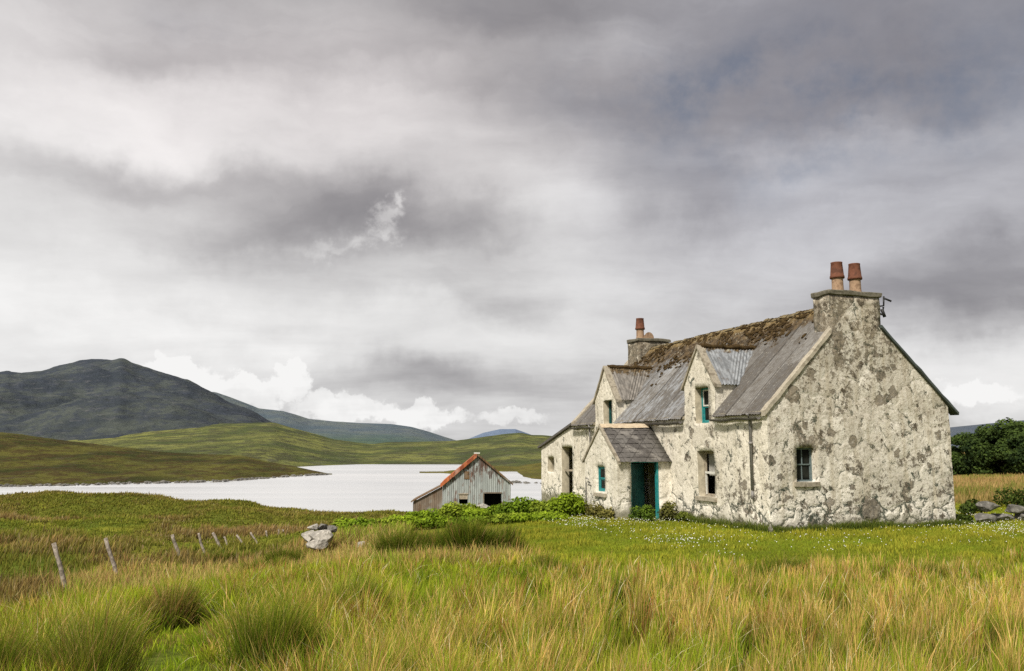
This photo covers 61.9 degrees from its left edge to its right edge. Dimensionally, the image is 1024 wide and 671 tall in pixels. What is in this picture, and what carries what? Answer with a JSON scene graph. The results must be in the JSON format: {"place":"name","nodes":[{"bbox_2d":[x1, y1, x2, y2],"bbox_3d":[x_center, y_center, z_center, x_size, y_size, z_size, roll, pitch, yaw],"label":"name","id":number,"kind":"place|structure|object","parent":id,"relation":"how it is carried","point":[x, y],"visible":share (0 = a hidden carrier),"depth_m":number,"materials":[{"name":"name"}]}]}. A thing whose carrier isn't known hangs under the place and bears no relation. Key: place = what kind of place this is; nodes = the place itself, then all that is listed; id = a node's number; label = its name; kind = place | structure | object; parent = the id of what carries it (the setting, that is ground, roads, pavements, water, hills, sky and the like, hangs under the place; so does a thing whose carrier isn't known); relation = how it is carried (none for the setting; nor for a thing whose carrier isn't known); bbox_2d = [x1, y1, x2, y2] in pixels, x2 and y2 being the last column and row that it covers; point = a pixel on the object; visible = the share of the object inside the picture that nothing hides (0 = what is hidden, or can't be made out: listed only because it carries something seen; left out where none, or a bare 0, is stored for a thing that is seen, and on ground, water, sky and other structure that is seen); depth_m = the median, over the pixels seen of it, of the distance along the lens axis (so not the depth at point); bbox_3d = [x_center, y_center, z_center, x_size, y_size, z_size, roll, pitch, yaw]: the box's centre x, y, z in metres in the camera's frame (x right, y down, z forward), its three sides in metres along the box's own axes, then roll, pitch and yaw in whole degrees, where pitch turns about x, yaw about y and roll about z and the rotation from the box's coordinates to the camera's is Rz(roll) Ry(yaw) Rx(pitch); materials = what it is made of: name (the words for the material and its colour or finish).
{"place":"outdoors","nodes":[
{"label":"outdoors","id":0,"kind":"place"},
{"bbox_2d":[0,358,270,439],"bbox_3d":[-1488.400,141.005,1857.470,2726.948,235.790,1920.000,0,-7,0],"label":"hill","id":1,"kind":"structure","parent":0,"point":[89,399],"depth_m":1469.05,"materials":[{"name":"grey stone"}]},
{"bbox_2d":[0,432,331,485],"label":"hill","id":2,"kind":"structure","parent":0,"point":[28,460],"depth_m":364.16,"materials":[{"name":"green plant"}]},
{"bbox_2d":[0,473,328,486],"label":"shore stones","id":3,"kind":"object","parent":2,"relation":"on","point":[157,482],"visible":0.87,"depth_m":291.53,"materials":[{"name":"grey stone"}]},
{"bbox_2d":[0,464,541,512],"bbox_3d":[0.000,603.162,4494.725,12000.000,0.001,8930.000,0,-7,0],"label":"water","id":4,"kind":"structure","parent":0,"point":[366,487],"depth_m":253.23,"materials":[{"name":"white liquid"}]},
{"bbox_2d":[511,480,541,483],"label":"shore stones","id":5,"kind":"object","parent":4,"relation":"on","point":[517,481],"visible":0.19,"depth_m":291.66,"materials":[{"name":"grey stone"}]},
{"bbox_2d":[66,422,550,466],"bbox_3d":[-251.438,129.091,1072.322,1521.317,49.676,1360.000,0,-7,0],"label":"hill","id":6,"kind":"structure","parent":0,"point":[277,443],"depth_m":806.72,"materials":[{"name":"green plant"}]},
{"bbox_2d":[213,392,455,443],"bbox_3d":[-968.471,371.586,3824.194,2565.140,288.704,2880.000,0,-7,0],"label":"hill","id":7,"kind":"structure","parent":0,"point":[371,433],"depth_m":3597.59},
{"bbox_2d":[419,470,454,473],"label":"hill","id":8,"kind":"structure","parent":0,"point":[450,472],"depth_m":412.24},
{"bbox_2d":[469,429,530,438],"bbox_3d":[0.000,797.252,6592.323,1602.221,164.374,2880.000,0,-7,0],"label":"hill","id":9,"kind":"structure","parent":0,"point":[498,432],"depth_m":6680.37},
{"bbox_2d":[0,542,1023,670],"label":"grass","id":10,"kind":"structure","parent":0,"point":[460,633],"depth_m":8.94,"materials":[{"name":"green plant"}]},
{"bbox_2d":[0,452,1023,670],"bbox_3d":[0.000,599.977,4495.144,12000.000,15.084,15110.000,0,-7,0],"label":"ground","id":11,"kind":"structure","parent":0,"point":[163,656],"depth_m":23.04,"materials":[{"name":"green plant"}]},
{"bbox_2d":[0,608,80,670],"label":"rush tussock","id":12,"kind":"object","parent":11,"relation":"on","point":[9,644],"visible":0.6,"depth_m":6.38,"materials":[{"name":"green plant"}]},
{"bbox_2d":[51,542,67,588],"bbox_3d":[-9.681,5.331,18.465,0.686,1.667,0.132,0,-7,0],"label":"fence post","id":13,"kind":"object","parent":11,"relation":"on","point":[59,562],"visible":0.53,"depth_m":18.48,"materials":[{"name":"grey wood"}]},
{"bbox_2d":[0,584,168,670],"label":"rush tussock","id":14,"kind":"object","parent":11,"relation":"on","point":[103,642],"visible":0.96,"depth_m":6.37,"materials":[{"name":"green plant"}]},
{"bbox_2d":[104,538,117,573],"bbox_3d":[-10.168,6.025,21.899,0.702,1.647,0.131,0,-7,0],"label":"fence post","id":15,"kind":"object","parent":11,"relation":"on","point":[111,558],"visible":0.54,"depth_m":21.93,"materials":[{"name":"grey wood"}]},
{"bbox_2d":[129,569,213,630],"bbox_3d":[-4.271,3.368,10.834,1.272,0.790,1.060,0,-7,0],"label":"rush tussock","id":16,"kind":"object","parent":11,"relation":"on","point":[180,603],"visible":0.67,"depth_m":10.70,"materials":[{"name":"green plant"}]},
{"bbox_2d":[170,534,179,554],"bbox_3d":[-10.640,7.016,27.312,0.635,1.293,0.150,0,-7,0],"label":"fence post","id":17,"kind":"object","parent":11,"relation":"on","point":[176,547],"visible":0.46,"depth_m":27.33,"materials":[{"name":"grey wood"}]},
{"bbox_2d":[197,533,204,552],"bbox_3d":[-10.581,7.367,29.287,0.472,1.180,0.121,0,-7,0],"label":"fence post","id":18,"kind":"object","parent":11,"relation":"on","point":[200,542],"visible":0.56,"depth_m":29.29,"materials":[{"name":"grey wood"}]},
{"bbox_2d":[0,489,426,606],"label":"moor grass","id":19,"kind":"structure","parent":11,"relation":"on","point":[38,542],"depth_m":40.78,"materials":[{"name":"green plant"}]},
{"bbox_2d":[212,532,221,546],"bbox_3d":[-10.990,8.032,32.227,0.746,1.208,0.146,0,-7,0],"label":"fence post","id":20,"kind":"object","parent":11,"relation":"on","point":[215,538],"visible":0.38,"depth_m":32.23,"materials":[{"name":"grey wood"}]},
{"bbox_2d":[204,550,241,563],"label":"rush tussock","id":21,"kind":"object","parent":11,"relation":"on","point":[227,556],"visible":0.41,"depth_m":26.00,"materials":[{"name":"green plant"}]},
{"bbox_2d":[180,579,348,670],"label":"rush tussock","id":22,"kind":"object","parent":11,"relation":"on","point":[282,626],"visible":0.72,"depth_m":7.44,"materials":[{"name":"green plant"}]},
{"bbox_2d":[233,553,299,572],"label":"rush tussock","id":23,"kind":"object","parent":11,"relation":"on","point":[266,564],"visible":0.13,"depth_m":18.94,"materials":[{"name":"green plant"}]},
{"bbox_2d":[30,518,539,602],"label":"grass","id":24,"kind":"structure","parent":11,"relation":"on","point":[153,570],"depth_m":19.91,"materials":[{"name":"green plant"}]},
{"bbox_2d":[258,544,314,563],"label":"rush tussock","id":25,"kind":"object","parent":11,"relation":"on","point":[293,554],"visible":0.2,"depth_m":20.72,"materials":[{"name":"green plant"}]},
{"bbox_2d":[301,530,313,541],"bbox_3d":[-5.878,5.815,24.646,0.381,0.404,0.413,4,-9,-29],"label":"boulder","id":26,"kind":"object","parent":11,"relation":"on","point":[306,536],"visible":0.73,"depth_m":24.55,"materials":[{"name":"stone"}]},
{"bbox_2d":[307,524,317,529],"bbox_3d":[-5.817,5.594,24.897,0.328,0.199,0.304,3,-8,-23],"label":"boulder","id":27,"kind":"object","parent":26,"relation":"on","point":[313,527],"visible":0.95,"depth_m":24.80,"materials":[{"name":"stone"}]},
{"bbox_2d":[305,539,328,548],"bbox_3d":[-5.582,5.931,24.302,0.616,0.276,0.480,5,-9,-33],"label":"boulder","id":28,"kind":"object","parent":11,"relation":"on","point":[318,543],"visible":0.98,"depth_m":24.14,"materials":[{"name":"stone"}]},
{"bbox_2d":[310,530,332,542],"bbox_3d":[-5.442,5.777,24.488,0.710,0.423,0.496,0,-7,0],"label":"boulder","id":29,"kind":"object","parent":28,"relation":"on","point":[327,535],"visible":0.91,"depth_m":24.30,"materials":[{"name":"stone"}]},
{"bbox_2d":[318,523,327,529],"bbox_3d":[-5.547,5.622,25.001,0.283,0.233,0.358,-2,-8,12],"label":"boulder","id":30,"kind":"object","parent":29,"relation":"on","point":[321,526],"visible":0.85,"depth_m":24.87,"materials":[{"name":"stone"}]},
{"bbox_2d":[327,525,337,532],"bbox_3d":[-5.242,5.633,24.894,0.292,0.220,0.278,2,-8,-14],"label":"boulder","id":31,"kind":"object","parent":29,"relation":"on","point":[332,528],"visible":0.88,"depth_m":24.79,"materials":[{"name":"stone"}]},
{"bbox_2d":[331,517,355,529],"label":"nettle clump","id":32,"kind":"object","parent":11,"relation":"on","point":[341,523],"visible":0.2,"depth_m":29.27,"materials":[{"name":"green plant"}]},
{"bbox_2d":[286,562,407,618],"bbox_3d":[-2.072,3.147,10.275,1.641,0.847,1.959,-4,-9,29],"label":"rush tussock","id":33,"kind":"object","parent":11,"relation":"on","point":[376,590],"visible":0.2,"depth_m":10.34,"materials":[{"name":"green plant"}]},
{"bbox_2d":[343,516,381,530],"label":"nettle clump","id":34,"kind":"object","parent":11,"relation":"on","point":[365,522],"visible":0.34,"depth_m":28.71,"materials":[{"name":"green plant"}]},
{"bbox_2d":[364,516,397,526],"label":"nettle clump","id":35,"kind":"object","parent":11,"relation":"on","point":[384,520],"visible":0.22,"depth_m":29.23,"materials":[{"name":"green plant"}]},
{"bbox_2d":[362,525,435,557],"bbox_3d":[-2.555,4.806,19.508,1.895,1.010,1.763,-2,-8,16],"label":"rush tussock","id":36,"kind":"object","parent":11,"relation":"on","point":[394,541],"visible":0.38,"depth_m":19.27,"materials":[{"name":"green plant"}]},
{"bbox_2d":[389,514,419,529],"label":"nettle clump","id":37,"kind":"object","parent":11,"relation":"on","point":[410,519],"visible":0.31,"depth_m":30.18,"materials":[{"name":"green plant"}]},
{"bbox_2d":[402,509,432,517],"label":"nettle clump","id":38,"kind":"object","parent":11,"relation":"on","point":[421,513],"visible":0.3,"depth_m":35.16,"materials":[{"name":"green plant"}]},
{"bbox_2d":[424,508,440,516],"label":"nettle clump","id":39,"kind":"object","parent":11,"relation":"on","point":[434,513],"visible":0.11,"depth_m":35.32,"materials":[{"name":"green plant"}]},
{"bbox_2d":[401,517,467,549],"bbox_3d":[-1.655,4.741,19.887,2.356,1.158,1.594,0,-7,0],"label":"rush tussock","id":40,"kind":"object","parent":11,"relation":"on","point":[428,537],"visible":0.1,"depth_m":19.80,"materials":[{"name":"green plant"}]},
{"bbox_2d":[414,515,455,528],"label":"nettle clump","id":41,"kind":"object","parent":11,"relation":"on","point":[428,521],"visible":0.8,"depth_m":29.57,"materials":[{"name":"green plant"}]},
{"bbox_2d":[437,501,479,517],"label":"nettle clump","id":42,"kind":"object","parent":11,"relation":"on","point":[450,508],"visible":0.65,"depth_m":34.58,"materials":[{"name":"green plant"}]},
{"bbox_2d":[411,452,512,512],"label":"byre","id":43,"kind":"structure","parent":11,"relation":"on","point":[476,478],"depth_m":61.11,"materials":[{"name":"white metal"}]},
{"bbox_2d":[458,493,467,498],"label":"window","id":44,"kind":"structure","parent":43,"relation":"in","point":[461,495],"depth_m":61.00,"materials":[{"name":"beige"}]},
{"bbox_2d":[427,516,499,552],"bbox_3d":[-1.055,4.604,19.549,1.847,1.187,1.772,-5,-9,32],"label":"rush tussock","id":45,"kind":"object","parent":11,"relation":"on","point":[469,533],"visible":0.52,"depth_m":19.26,"materials":[{"name":"green plant"}]},
{"bbox_2d":[447,514,492,525],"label":"nettle clump","id":46,"kind":"object","parent":11,"relation":"on","point":[469,517],"visible":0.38,"depth_m":29.15,"materials":[{"name":"green plant"}]},
{"bbox_2d":[459,507,492,516],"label":"nettle clump","id":47,"kind":"object","parent":11,"relation":"on","point":[474,511],"visible":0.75,"depth_m":33.47,"materials":[{"name":"green plant"}]},
{"bbox_2d":[477,504,489,507],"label":"boulder","id":48,"kind":"object","parent":11,"relation":"on","point":[483,505],"visible":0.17,"depth_m":58.32,"materials":[{"name":"stone"}]},
{"bbox_2d":[485,504,502,514],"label":"nettle clump","id":49,"kind":"object","parent":11,"relation":"on","point":[491,509],"visible":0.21,"depth_m":32.70,"materials":[{"name":"green plant"}]},
{"bbox_2d":[470,520,533,551],"bbox_3d":[-0.333,4.716,19.721,1.590,0.942,1.978,-7,-10,42],"label":"rush tussock","id":50,"kind":"object","parent":11,"relation":"on","point":[506,537],"visible":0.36,"depth_m":19.63,"materials":[{"name":"green plant"}]},
{"bbox_2d":[482,512,529,523],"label":"nettle clump","id":51,"kind":"object","parent":11,"relation":"on","point":[500,518],"visible":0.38,"depth_m":28.88,"materials":[{"name":"green plant"}]},
{"bbox_2d":[496,496,537,513],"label":"nettle clump","id":52,"kind":"object","parent":11,"relation":"on","point":[518,506],"visible":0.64,"depth_m":31.32,"materials":[{"name":"green plant"}]},
{"bbox_2d":[508,510,572,522],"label":"nettle clump","id":53,"kind":"object","parent":11,"relation":"on","point":[545,516],"visible":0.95,"depth_m":28.49,"materials":[{"name":"green plant"}]},
{"bbox_2d":[526,499,560,512],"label":"nettle clump","id":54,"kind":"object","parent":11,"relation":"on","point":[540,506],"visible":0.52,"depth_m":30.81,"materials":[{"name":"green plant"}]},
{"bbox_2d":[515,549,573,575],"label":"rush tussock","id":55,"kind":"object","parent":11,"relation":"on","point":[551,560],"visible":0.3,"depth_m":15.27,"materials":[{"name":"green plant"}]},
{"bbox_2d":[547,492,586,515],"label":"nettle clump","id":56,"kind":"object","parent":11,"relation":"on","point":[570,504],"visible":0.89,"depth_m":30.35,"materials":[{"name":"green plant"}]},
{"bbox_2d":[576,501,591,515],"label":"weed bush","id":57,"kind":"object","parent":11,"relation":"on","point":[583,513],"visible":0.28,"depth_m":30.54,"materials":[{"name":"green plant"}]},
{"bbox_2d":[585,501,604,517],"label":"weed bush","id":58,"kind":"object","parent":11,"relation":"on","point":[592,511],"visible":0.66,"depth_m":29.81,"materials":[{"name":"green plant"}]},
{"bbox_2d":[597,507,614,519],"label":"weed bush","id":59,"kind":"object","parent":11,"relation":"on","point":[607,513],"visible":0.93,"depth_m":28.79,"materials":[{"name":"green plant"}]},
{"bbox_2d":[593,569,667,603],"bbox_3d":[1.693,3.682,12.632,1.338,0.582,1.350,-1,-8,9],"label":"rush tussock","id":60,"kind":"object","parent":11,"relation":"on","point":[622,579],"visible":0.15,"depth_m":12.61,"materials":[{"name":"green plant"}]},
{"bbox_2d":[628,504,655,521],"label":"weed bush","id":61,"kind":"object","parent":11,"relation":"on","point":[643,513],"visible":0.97,"depth_m":28.27,"materials":[{"name":"green plant"}]},
{"bbox_2d":[657,501,678,520],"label":"weed bush","id":62,"kind":"object","parent":11,"relation":"on","point":[667,511],"visible":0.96,"depth_m":28.37,"materials":[{"name":"green plant"}]},
{"bbox_2d":[674,511,690,521],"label":"weed bush","id":63,"kind":"object","parent":11,"relation":"on","point":[681,514],"visible":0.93,"depth_m":27.74,"materials":[{"name":"green plant"}]},
{"bbox_2d":[537,261,958,531],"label":"cottage","id":64,"kind":"structure","parent":11,"relation":"on","point":[834,405],"depth_m":25.97,"materials":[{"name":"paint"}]},
{"bbox_2d":[609,401,611,422],"bbox_3d":[4.152,3.125,34.697,0.090,0.970,0.820,2,-8,-18],"label":"window","id":65,"kind":"structure","parent":64,"relation":"in","point":[610,402],"depth_m":34.99,"materials":[{"name":"teal paint"}]},
{"bbox_2d":[695,451,716,501],"bbox_3d":[6.361,4.498,27.324,0.482,1.575,1.219,2,-8,-18],"label":"window","id":66,"kind":"structure","parent":64,"relation":"in","point":[711,454],"depth_m":27.67,"materials":[{"name":"white paint"}]},
{"bbox_2d":[701,387,714,422],"bbox_3d":[6.431,2.273,27.795,0.090,1.160,0.820,2,-8,-18],"label":"window","id":67,"kind":"structure","parent":64,"relation":"in","point":[704,391],"depth_m":28.04,"materials":[{"name":"teal paint"}]},
{"bbox_2d":[794,448,820,486],"bbox_3d":[8.414,3.793,24.580,0.847,1.113,0.317,2,-8,-18],"label":"window","id":68,"kind":"structure","parent":64,"relation":"in","point":[803,455],"depth_m":24.70,"materials":[{"name":"blue paint"}]},
{"bbox_2d":[735,557,785,580],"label":"rush tussock","id":69,"kind":"object","parent":11,"relation":"on","point":[769,570],"visible":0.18,"depth_m":14.60,"materials":[{"name":"green plant"}]},
{"bbox_2d":[548,508,1023,554],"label":"clover flowers","id":70,"kind":"object","parent":11,"relation":"on","point":[790,532],"visible":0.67,"depth_m":24.58,"materials":[{"name":"white plant"}]},
{"bbox_2d":[748,550,828,576],"bbox_3d":[5.002,4.096,15.132,1.583,0.595,1.766,0,-7,0],"label":"rush tussock","id":71,"kind":"object","parent":11,"relation":"on","point":[791,563],"visible":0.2,"depth_m":15.22,"materials":[{"name":"green plant"}]},
{"bbox_2d":[673,513,970,532],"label":"wall foot grass","id":72,"kind":"structure","parent":11,"relation":"on","point":[843,525],"depth_m":24.82,"materials":[{"name":"green plant"}]},
{"bbox_2d":[895,558,949,576],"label":"rush tussock","id":73,"kind":"object","parent":11,"relation":"on","point":[928,567],"visible":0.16,"depth_m":15.07,"materials":[{"name":"green plant"}]},
{"bbox_2d":[956,514,973,522],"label":"weed bush","id":74,"kind":"object","parent":11,"relation":"on","point":[961,517],"visible":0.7,"depth_m":26.77,"materials":[{"name":"green plant"}]},
{"bbox_2d":[958,498,984,514],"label":"weed bush","id":75,"kind":"object","parent":11,"relation":"on","point":[968,507],"visible":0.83,"depth_m":29.34,"materials":[{"name":"green plant"}]},
{"bbox_2d":[921,603,1023,659],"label":"rush tussock","id":76,"kind":"object","parent":11,"relation":"on","point":[993,635],"visible":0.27,"depth_m":8.74,"materials":[{"name":"green plant"}]},
{"bbox_2d":[950,432,999,476],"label":"tree","id":77,"kind":"object","parent":11,"relation":"on","point":[959,467],"visible":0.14,"depth_m":88.29,"materials":[{"name":"green plant"}]},
{"bbox_2d":[953,472,1023,505],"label":"field grass","id":78,"kind":"structure","parent":11,"relation":"on","point":[981,487],"depth_m":46.12,"materials":[{"name":"yellow plant"}]},
{"bbox_2d":[958,417,1023,475],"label":"tree","id":79,"kind":"object","parent":11,"relation":"on","point":[979,445],"visible":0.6,"depth_m":82.69,"materials":[{"name":"green plant"}]},
{"bbox_2d":[974,501,1023,522],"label":"stone wall","id":80,"kind":"structure","parent":11,"relation":"on","point":[1015,510],"depth_m":26.95,"materials":[{"name":"grey stone"}]},
{"bbox_2d":[991,427,1023,474],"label":"tree","id":81,"kind":"object","parent":11,"relation":"on","point":[1009,447],"visible":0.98,"depth_m":79.56,"materials":[{"name":"green plant"}]},
{"bbox_2d":[993,487,1023,506],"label":"weed bush","id":82,"kind":"object","parent":11,"relation":"on","point":[1014,498],"visible":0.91,"depth_m":32.33,"materials":[{"name":"green plant"}]},
{"bbox_2d":[0,0,1023,439],"label":"sky","id":83,"kind":"structure","parent":0,"point":[446,218],"materials":[{"name":"grey"}]},
{"bbox_2d":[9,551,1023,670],"bbox_3d":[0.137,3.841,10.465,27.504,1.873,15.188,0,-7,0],"label":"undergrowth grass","id":84,"kind":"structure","parent":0,"point":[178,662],"depth_m":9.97,"materials":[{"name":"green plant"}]},
{"bbox_2d":[493,463,541,478],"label":"hill","id":85,"kind":"structure","parent":0,"point":[532,471],"depth_m":446.81,"materials":[{"name":"green plant"}]},
{"bbox_2d":[487,502,1023,572],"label":"lawn grass","id":86,"kind":"structure","parent":0,"point":[902,534],"depth_m":21.71,"materials":[{"name":"green plant"}]},
{"bbox_2d":[950,420,1023,446],"bbox_3d":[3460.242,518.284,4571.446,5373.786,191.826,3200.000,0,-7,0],"label":"hill","id":87,"kind":"structure","parent":0,"point":[960,429],"depth_m":4566.89,"materials":[{"name":"green plant"}]}
]}

